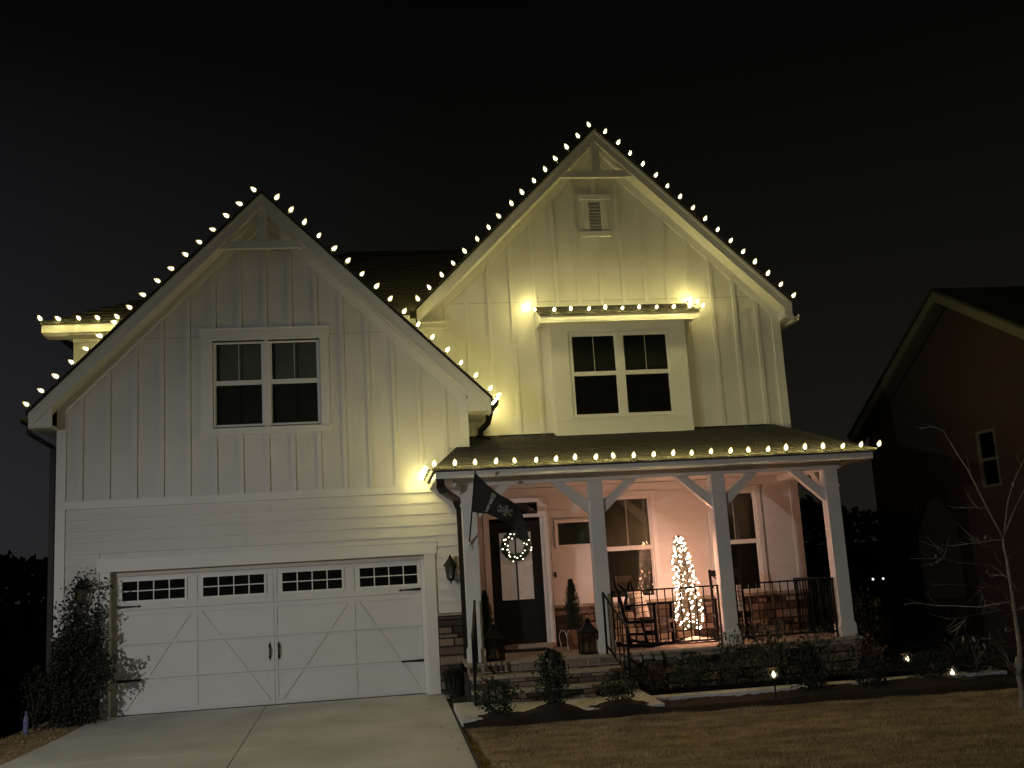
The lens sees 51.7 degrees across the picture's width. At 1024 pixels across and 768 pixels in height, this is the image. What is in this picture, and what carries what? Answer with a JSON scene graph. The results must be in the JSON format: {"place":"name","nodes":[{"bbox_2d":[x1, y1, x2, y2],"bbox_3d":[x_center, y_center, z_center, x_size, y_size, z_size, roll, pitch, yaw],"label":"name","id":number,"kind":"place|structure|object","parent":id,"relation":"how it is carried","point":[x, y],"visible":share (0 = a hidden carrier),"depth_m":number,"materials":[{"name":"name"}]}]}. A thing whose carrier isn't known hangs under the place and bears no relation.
{"place":"outdoors","nodes":[
{"label":"outdoors","id":0,"kind":"place"},
{"bbox_2d":[0,605,53,736],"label":"hills","id":1,"kind":"structure","parent":0,"point":[10,731],"depth_m":30.07,"materials":[{"name":"plant"}]},
{"bbox_2d":[0,693,481,767],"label":"driveway","id":2,"kind":"structure","parent":0,"point":[405,731],"depth_m":13.44,"materials":[{"name":"concrete"}]},
{"bbox_2d":[427,694,451,698],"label":"splash block","id":3,"kind":"structure","parent":2,"relation":"on","point":[440,696],"depth_m":15.95,"materials":[{"name":"grey concrete"}]},
{"bbox_2d":[0,613,1023,767],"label":"lawn","id":4,"kind":"structure","parent":0,"point":[887,633],"depth_m":11.85,"materials":[{"name":"green plant"}]},
{"bbox_2d":[23,711,28,733],"bbox_3d":[-6.885,4.794,14.964,0.076,0.310,0.076,-2,-10,-8],"label":"bottle","id":5,"kind":"object","parent":4,"relation":"on","point":[26,724],"visible":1,"depth_m":14.93,"materials":[{"name":"glass"}]},
{"bbox_2d":[0,549,53,740],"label":"tree belt","id":6,"kind":"object","parent":4,"relation":"on","point":[18,579],"visible":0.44,"depth_m":27.74,"materials":[{"name":"plant"}]},
{"bbox_2d":[20,665,49,730],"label":"shrub","id":7,"kind":"object","parent":4,"relation":"on","point":[35,722],"visible":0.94,"depth_m":15.33,"materials":[{"name":"green plant"}]},
{"bbox_2d":[0,722,80,764],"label":"grass","id":8,"kind":"structure","parent":4,"relation":"on","point":[41,741],"depth_m":14.44,"materials":[{"name":"brown plant"}]},
{"bbox_2d":[20,125,877,724],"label":"house","id":9,"kind":"structure","parent":4,"relation":"on","point":[258,411],"depth_m":17.05,"materials":[{"name":"white wood"}]},
{"bbox_2d":[28,567,118,729],"bbox_3d":[-6.409,3.894,15.621,1.251,2.342,0.586,-2,-10,-8],"label":"shrub","id":10,"kind":"object","parent":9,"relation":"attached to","point":[63,680],"visible":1,"depth_m":15.51,"materials":[{"name":"green plant"}]},
{"bbox_2d":[39,315,120,322],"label":"string lights","id":11,"kind":"object","parent":9,"relation":"attached to","point":[80,319],"visible":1,"depth_m":17.32,"materials":[{"name":"grey plastic"}]},
{"bbox_2d":[74,578,89,607],"bbox_3d":[-6.495,3.154,15.925,0.236,0.460,0.256,-2,-10,-8],"label":"wall lantern","id":12,"kind":"object","parent":9,"relation":"attached to","point":[83,593],"depth_m":15.92,"materials":[{"name":"black metal"}]},
{"bbox_2d":[24,188,256,406],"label":"string lights","id":13,"kind":"object","parent":9,"relation":"attached to","point":[141,294],"visible":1,"depth_m":16.58,"materials":[{"name":"grey plastic"}]},
{"bbox_2d":[213,340,265,427],"bbox_3d":[-4.395,0.014,17.052,0.817,1.420,0.210,-2,-10,-8],"label":"window","id":14,"kind":"structure","parent":9,"relation":"in","point":[238,367],"depth_m":17.02,"materials":[{"name":"black glass"}]},
{"bbox_2d":[116,560,424,716],"bbox_3d":[-3.722,3.920,16.425,4.658,2.088,0.123,-2,-10,-8],"label":"garage door","id":15,"kind":"structure","parent":9,"relation":"in","point":[198,641],"depth_m":16.42,"materials":[{"name":"paint"}]},
{"bbox_2d":[268,338,321,425],"bbox_3d":[-3.526,-0.017,17.171,0.821,1.420,0.210,-2,-10,-8],"label":"window","id":16,"kind":"structure","parent":9,"relation":"in","point":[294,365],"depth_m":17.15,"materials":[{"name":"black glass"}]},
{"bbox_2d":[274,195,491,391],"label":"string lights","id":17,"kind":"object","parent":9,"relation":"attached to","point":[376,287],"visible":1,"depth_m":17.13,"materials":[{"name":"grey plastic"}]},
{"bbox_2d":[419,467,429,480],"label":"string lights","id":18,"kind":"object","parent":9,"relation":"attached to","point":[422,475],"visible":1,"depth_m":16.01,"materials":[{"name":"grey plastic"}]},
{"bbox_2d":[443,554,457,583],"bbox_3d":[-0.972,2.926,16.688,0.236,0.460,0.256,-2,-10,-8],"label":"wall lantern","id":19,"kind":"object","parent":9,"relation":"attached to","point":[450,564],"depth_m":16.68,"materials":[{"name":"black metal"}]},
{"bbox_2d":[466,468,476,549],"bbox_3d":[-0.587,1.825,15.370,0.081,1.121,0.914,-2,-11,-11],"label":"flag pole","id":20,"kind":"object","parent":9,"relation":"attached to","point":[469,543],"visible":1,"depth_m":15.48,"materials":[{"name":"white metal"}]},
{"bbox_2d":[473,474,528,539],"bbox_3d":[-0.168,1.771,15.270,0.814,0.977,0.466,-2,-10,-8],"label":"flag","id":21,"kind":"object","parent":20,"relation":"hanging from","point":[487,499],"visible":1,"depth_m":15.27,"materials":[{"name":"black fabric"}]},
{"bbox_2d":[481,589,494,654],"bbox_3d":[-0.434,3.836,17.052,0.357,1.041,0.357,-11,-13,36],"label":"potted conifer","id":22,"kind":"object","parent":9,"relation":"on","point":[486,612],"visible":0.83,"depth_m":17.02,"materials":[{"name":"plant"}]},
{"bbox_2d":[483,619,504,661],"bbox_3d":[-0.266,3.801,15.709,0.296,0.604,0.296,-2,-10,-8],"label":"candle lantern","id":23,"kind":"object","parent":9,"relation":"on","point":[493,634],"visible":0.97,"depth_m":15.61,"materials":[{"name":"black metal"}]},
{"bbox_2d":[417,123,590,302],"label":"string lights","id":24,"kind":"object","parent":9,"relation":"attached to","point":[512,206],"visible":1,"depth_m":18.70,"materials":[{"name":"grey plastic"}]},
{"bbox_2d":[499,530,531,562],"bbox_3d":[0.062,2.745,17.895,0.584,0.603,0.196,-2,-10,-8],"label":"wreath","id":25,"kind":"object","parent":9,"relation":"attached to","point":[506,553],"visible":0.84,"depth_m":17.85,"materials":[{"name":"green plant"}]},
{"bbox_2d":[489,521,546,645],"bbox_3d":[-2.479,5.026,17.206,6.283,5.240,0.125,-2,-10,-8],"label":"front door","id":26,"kind":"structure","parent":9,"relation":"in","point":[517,587],"depth_m":17.86,"materials":[{"name":"black paint"}]},
{"bbox_2d":[505,647,549,652],"bbox_3d":[0.230,4.372,17.358,0.750,0.020,0.420,-2,-10,-8],"label":"doormat","id":27,"kind":"object","parent":9,"relation":"on","point":[526,649],"visible":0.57,"depth_m":17.22,"materials":[{"name":"black fabric"}]},
{"bbox_2d":[553,518,589,548],"bbox_3d":[1.055,2.569,18.160,0.670,0.480,0.130,-2,-10,-8],"label":"window","id":28,"kind":"structure","parent":9,"relation":"in","point":[567,532],"depth_m":18.20,"materials":[{"name":"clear glass"}]},
{"bbox_2d":[561,578,583,648],"bbox_3d":[0.988,3.733,17.245,0.366,1.141,0.369,-10,-12,31],"label":"potted conifer","id":29,"kind":"object","parent":9,"relation":"on","point":[572,633],"visible":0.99,"depth_m":17.20,"materials":[{"name":"plant"}]},
{"bbox_2d":[577,613,598,654],"bbox_3d":[1.145,3.751,15.903,0.296,0.604,0.296,-2,-10,-8],"label":"candle lantern","id":30,"kind":"object","parent":9,"relation":"on","point":[587,627],"visible":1,"depth_m":15.82,"materials":[{"name":"black metal"}]},
{"bbox_2d":[568,332,622,417],"bbox_3d":[1.446,-0.146,18.534,0.854,1.490,0.210,-2,-10,-8],"label":"window","id":31,"kind":"structure","parent":9,"relation":"in","point":[596,388],"depth_m":18.51,"materials":[{"name":"black glass"}]},
{"bbox_2d":[526,298,703,312],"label":"string lights","id":32,"kind":"object","parent":9,"relation":"attached to","point":[620,310],"visible":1,"depth_m":18.43,"materials":[{"name":"grey plastic"}]},
{"bbox_2d":[603,490,663,601],"bbox_3d":[2.012,2.799,18.278,1.050,1.854,0.262,-2,-10,-8],"label":"window","id":33,"kind":"structure","parent":9,"relation":"in","point":[631,521],"depth_m":18.30,"materials":[{"name":"glass"}]},
{"bbox_2d":[620,331,674,415],"bbox_3d":[2.368,-0.179,18.661,0.876,1.490,0.210,-2,-10,-8],"label":"window","id":34,"kind":"structure","parent":9,"relation":"in","point":[646,360],"depth_m":18.64,"materials":[{"name":"black glass"}]},
{"bbox_2d":[612,575,683,647],"bbox_3d":[2.139,3.604,16.847,0.974,1.134,0.655,-11,-13,35],"label":"rocking chair","id":35,"kind":"object","parent":9,"relation":"on","point":[617,580],"visible":0.67,"depth_m":16.78,"materials":[{"name":"black paint"}]},
{"bbox_2d":[627,591,649,617],"bbox_3d":[2.027,3.528,16.941,0.156,0.450,0.450,-29,-23,30],"label":"pillow","id":36,"kind":"object","parent":35,"relation":"on","point":[637,599],"visible":0.76,"depth_m":16.84,"materials":[{"name":"fabric"}]},
{"bbox_2d":[433,442,879,468],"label":"string lights","id":37,"kind":"object","parent":9,"relation":"attached to","point":[656,458],"visible":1,"depth_m":15.78,"materials":[{"name":"grey plastic"}]},
{"bbox_2d":[610,585,722,649],"bbox_3d":[2.343,3.544,15.986,1.700,0.897,0.040,-2,-10,-8],"label":"railing","id":38,"kind":"object","parent":9,"relation":"on","point":[719,613],"visible":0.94,"depth_m":15.99,"materials":[{"name":"black metal"}]},
{"bbox_2d":[671,535,714,642],"bbox_3d":[2.881,3.292,17.106,0.832,1.723,0.594,-2,-10,-8],"label":"christmas tree","id":39,"kind":"object","parent":9,"relation":"on","point":[677,539],"visible":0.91,"depth_m":17.07,"materials":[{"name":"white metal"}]},
{"bbox_2d":[604,130,794,297],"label":"string lights","id":40,"kind":"object","parent":9,"relation":"attached to","point":[704,218],"visible":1,"depth_m":19.12,"materials":[{"name":"grey plastic"}]},
{"bbox_2d":[708,568,754,640],"bbox_3d":[3.546,3.574,17.150,0.655,1.134,0.974,-4,-10,4],"label":"rocking chair","id":41,"kind":"object","parent":9,"relation":"on","point":[736,572],"visible":0.52,"depth_m":17.19,"materials":[{"name":"black paint"}]},
{"bbox_2d":[714,585,744,610],"bbox_3d":[3.551,3.501,17.297,0.450,0.450,0.156,-4,-26,4],"label":"pillow","id":42,"kind":"object","parent":41,"relation":"on","point":[739,596],"visible":0.16,"depth_m":17.25,"materials":[{"name":"fabric"}]},
{"bbox_2d":[704,485,770,594],"bbox_3d":[3.918,2.731,18.539,1.010,1.854,0.262,-2,-10,-8],"label":"window","id":43,"kind":"structure","parent":9,"relation":"in","point":[748,552],"depth_m":18.54,"materials":[{"name":"black glass"}]},
{"bbox_2d":[734,577,838,637],"bbox_3d":[4.219,3.477,16.243,1.610,0.897,0.040,-2,-10,-8],"label":"railing","id":44,"kind":"object","parent":9,"relation":"on","point":[833,598],"visible":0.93,"depth_m":16.26,"materials":[{"name":"black metal"}]},
{"bbox_2d":[793,577,834,628],"bbox_3d":[5.069,3.641,17.420,0.040,0.897,1.920,-2,-10,-8],"label":"railing","id":45,"kind":"object","parent":9,"relation":"on","point":[812,625],"visible":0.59,"depth_m":17.61,"materials":[{"name":"black metal"}]},
{"bbox_2d":[447,693,467,704],"bbox_3d":[-0.791,4.707,15.724,0.240,0.162,1.500,-2,-10,-8],"label":"mulch bed","id":46,"kind":"object","parent":4,"relation":"on","point":[460,699],"visible":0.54,"depth_m":15.54,"materials":[{"name":"brown soil"}]},
{"bbox_2d":[439,662,464,696],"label":"grass clump","id":47,"kind":"object","parent":46,"relation":"on","point":[454,680],"visible":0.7,"depth_m":15.94,"materials":[{"name":"green plant"}]},
{"bbox_2d":[463,699,670,729],"bbox_3d":[0.698,4.303,13.968,2.740,0.272,0.690,-2,-10,-8],"label":"mulch bed","id":48,"kind":"object","parent":4,"relation":"on","point":[557,711],"visible":0.89,"depth_m":13.74,"materials":[{"name":"brown soil"}]},
{"bbox_2d":[472,681,524,713],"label":"shrub","id":49,"kind":"object","parent":48,"relation":"on","point":[505,689],"visible":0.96,"depth_m":13.73,"materials":[{"name":"green plant"}]},
{"bbox_2d":[531,648,571,703],"bbox_3d":[0.531,3.881,13.874,0.558,0.795,0.484,-2,-10,-8],"label":"shrub","id":50,"kind":"object","parent":48,"relation":"on","point":[548,677],"visible":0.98,"depth_m":13.87,"materials":[{"name":"green plant"}]},
{"bbox_2d":[594,672,639,701],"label":"shrub","id":51,"kind":"object","parent":48,"relation":"on","point":[616,678],"visible":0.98,"depth_m":14.06,"materials":[{"name":"green plant"}]},
{"bbox_2d":[650,663,993,695],"bbox_3d":[4.534,4.316,15.238,5.200,0.190,0.035,-2,-10,-8],"label":"bed edging","id":52,"kind":"object","parent":4,"relation":"on","point":[730,686],"visible":0.14,"depth_m":15.09,"materials":[{"name":"black paint"}]},
{"bbox_2d":[643,661,1023,694],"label":"mulch bed","id":53,"kind":"object","parent":4,"relation":"on","point":[1003,666],"visible":0.06,"depth_m":15.80,"materials":[{"name":"brown soil"}]},
{"bbox_2d":[636,661,668,692],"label":"shrub","id":54,"kind":"object","parent":53,"relation":"on","point":[650,683],"visible":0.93,"depth_m":15.29,"materials":[{"name":"green plant"}]},
{"bbox_2d":[667,650,719,686],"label":"shrub","id":55,"kind":"object","parent":53,"relation":"on","point":[697,672],"visible":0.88,"depth_m":15.26,"materials":[{"name":"green plant"}]},
{"bbox_2d":[700,627,752,683],"bbox_3d":[3.231,4.053,15.540,0.757,0.886,0.568,-2,-10,-8],"label":"shrub","id":56,"kind":"object","parent":53,"relation":"on","point":[734,670],"visible":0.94,"depth_m":15.51,"materials":[{"name":"green plant"}]},
{"bbox_2d":[737,618,794,680],"bbox_3d":[3.742,3.972,15.593,0.840,1.010,0.732,-2,-10,-8],"label":"shrub","id":57,"kind":"object","parent":53,"relation":"on","point":[776,664],"visible":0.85,"depth_m":15.57,"materials":[{"name":"green plant"}]},
{"bbox_2d":[791,626,844,674],"bbox_3d":[4.546,4.022,15.689,0.774,0.841,0.615,-4,-10,2],"label":"shrub","id":58,"kind":"object","parent":53,"relation":"on","point":[817,642],"visible":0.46,"depth_m":15.63,"materials":[{"name":"green plant"}]},
{"bbox_2d":[854,632,886,672],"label":"shrub","id":59,"kind":"object","parent":53,"relation":"on","point":[864,652],"visible":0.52,"depth_m":15.64,"materials":[{"name":"green plant"}]},
{"bbox_2d":[900,652,912,668],"bbox_3d":[5.905,4.203,15.738,0.184,0.402,0.179,-2,-10,-8],"label":"path light","id":60,"kind":"object","parent":53,"relation":"on","point":[904,654],"visible":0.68,"depth_m":15.74,"materials":[{"name":"black metal"}]},
{"bbox_2d":[813,586,868,642],"bbox_3d":[5.776,4.088,18.102,0.976,1.293,0.781,-2,-10,-8],"label":"shrub","id":61,"kind":"object","parent":4,"relation":"on","point":[852,592],"visible":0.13,"depth_m":18.16,"materials":[{"name":"green plant"}]},
{"bbox_2d":[661,673,1023,712],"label":"mulch bed","id":62,"kind":"object","parent":4,"relation":"on","point":[915,686],"visible":0.93,"depth_m":14.24,"materials":[{"name":"brown soil"}]},
{"bbox_2d":[766,667,779,698],"bbox_3d":[3.535,4.069,14.203,0.184,0.502,0.179,-2,-10,-8],"label":"path light","id":63,"kind":"object","parent":62,"relation":"on","point":[773,676],"visible":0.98,"depth_m":14.21,"materials":[{"name":"black metal"}]},
{"bbox_2d":[786,641,833,690],"bbox_3d":[4.140,3.941,14.630,0.585,0.760,0.532,5,-13,-39],"label":"shrub","id":64,"kind":"object","parent":62,"relation":"on","point":[806,660],"visible":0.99,"depth_m":14.58,"materials":[{"name":"green plant"}]},
{"bbox_2d":[842,655,892,685],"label":"shrub","id":65,"kind":"object","parent":62,"relation":"on","point":[878,668],"visible":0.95,"depth_m":14.69,"materials":[{"name":"green plant"}]},
{"bbox_2d":[945,666,956,674],"bbox_3d":[6.334,4.179,15.183,0.184,0.252,0.179,-2,-10,-8],"label":"path light","id":66,"kind":"object","parent":62,"relation":"on","point":[952,672],"visible":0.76,"depth_m":15.18,"materials":[{"name":"black metal"}]},
{"bbox_2d":[799,495,889,619],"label":"tree belt","id":67,"kind":"object","parent":4,"relation":"on","point":[811,512],"visible":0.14,"depth_m":42.74,"materials":[{"name":"plant"}]},
{"bbox_2d":[852,597,883,661],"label":"shrub","id":68,"kind":"object","parent":4,"relation":"on","point":[861,621],"visible":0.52,"depth_m":16.88,"materials":[{"name":"green plant"}]},
{"bbox_2d":[871,576,879,630],"bbox_3d":[9.269,5.647,26.884,0.111,1.475,0.111,3,-12,-30],"label":"garden lamp","id":69,"kind":"object","parent":4,"relation":"on","point":[872,577],"visible":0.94,"depth_m":26.93,"materials":[{"name":"black metal"}]},
{"bbox_2d":[882,576,889,630],"bbox_3d":[9.544,5.636,26.921,0.111,1.472,0.111,3,-12,-30],"label":"garden lamp","id":70,"kind":"object","parent":4,"relation":"on","point":[886,603],"visible":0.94,"depth_m":26.91,"materials":[{"name":"black metal"}]},
{"bbox_2d":[896,650,959,677],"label":"shrub","id":71,"kind":"object","parent":4,"relation":"on","point":[939,660],"visible":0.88,"depth_m":15.07,"materials":[{"name":"green plant"}]},
{"bbox_2d":[847,286,1023,646],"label":"neighbour house","id":72,"kind":"structure","parent":4,"relation":"on","point":[954,369],"depth_m":20.49,"materials":[{"name":"brick"}]},
{"bbox_2d":[975,428,1002,487],"bbox_3d":[8.773,1.356,19.306,0.150,1.040,0.600,-2,-10,-8],"label":"window","id":73,"kind":"structure","parent":72,"relation":"in","point":[986,442],"depth_m":19.33,"materials":[{"name":"black glass"}]},
{"bbox_2d":[862,637,1023,670],"bbox_3d":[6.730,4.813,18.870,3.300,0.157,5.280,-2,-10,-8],"label":"hedge","id":74,"kind":"object","parent":4,"relation":"on","point":[896,648],"visible":0.26,"depth_m":18.21,"materials":[{"name":"green plant"}]},
{"bbox_2d":[910,424,1023,708],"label":"young tree","id":75,"kind":"object","parent":4,"relation":"on","point":[1019,662],"visible":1,"depth_m":13.06,"materials":[{"name":"brown plant"}]},
{"bbox_2d":[933,634,1003,674],"bbox_3d":[6.631,3.970,15.366,1.042,0.646,0.811,-2,-10,-8],"label":"shrub","id":76,"kind":"object","parent":4,"relation":"on","point":[964,666],"visible":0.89,"depth_m":15.32,"materials":[{"name":"green plant"}]},
{"bbox_2d":[0,0,1023,603],"label":"sky","id":77,"kind":"structure","parent":0,"point":[867,156],"materials":[{"name":"black"}]},
{"bbox_2d":[559,630,568,649],"bbox_3d":[0.841,4.111,16.954,0.179,0.315,0.032,-2,-10,-8],"label":"wire plant stand","id":78,"kind":"object","parent":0,"point":[567,639],"visible":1,"depth_m":16.95,"materials":[{"name":"white metal"}]},
{"bbox_2d":[454,669,1006,727],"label":"walkway","id":79,"kind":"structure","parent":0,"point":[466,712],"depth_m":14.67,"materials":[{"name":"concrete"}]},
{"bbox_2d":[471,600,478,705],"bbox_3d":[-0.522,3.803,15.005,0.050,1.438,0.719,-4,-10,2],"label":"handrail","id":80,"kind":"object","parent":79,"relation":"on","point":[474,644],"visible":1,"depth_m":14.96,"materials":[{"name":"black metal"}]},
{"bbox_2d":[601,592,632,693],"bbox_3d":[1.520,3.730,15.285,0.057,1.438,0.733,1,-11,-24],"label":"handrail","id":81,"kind":"object","parent":79,"relation":"on","point":[627,637],"visible":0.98,"depth_m":15.30,"materials":[{"name":"black metal"}]},
{"bbox_2d":[804,541,887,617],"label":"trees","id":82,"kind":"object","parent":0,"point":[815,555],"depth_m":45.55,"materials":[{"name":"black"}]}
]}

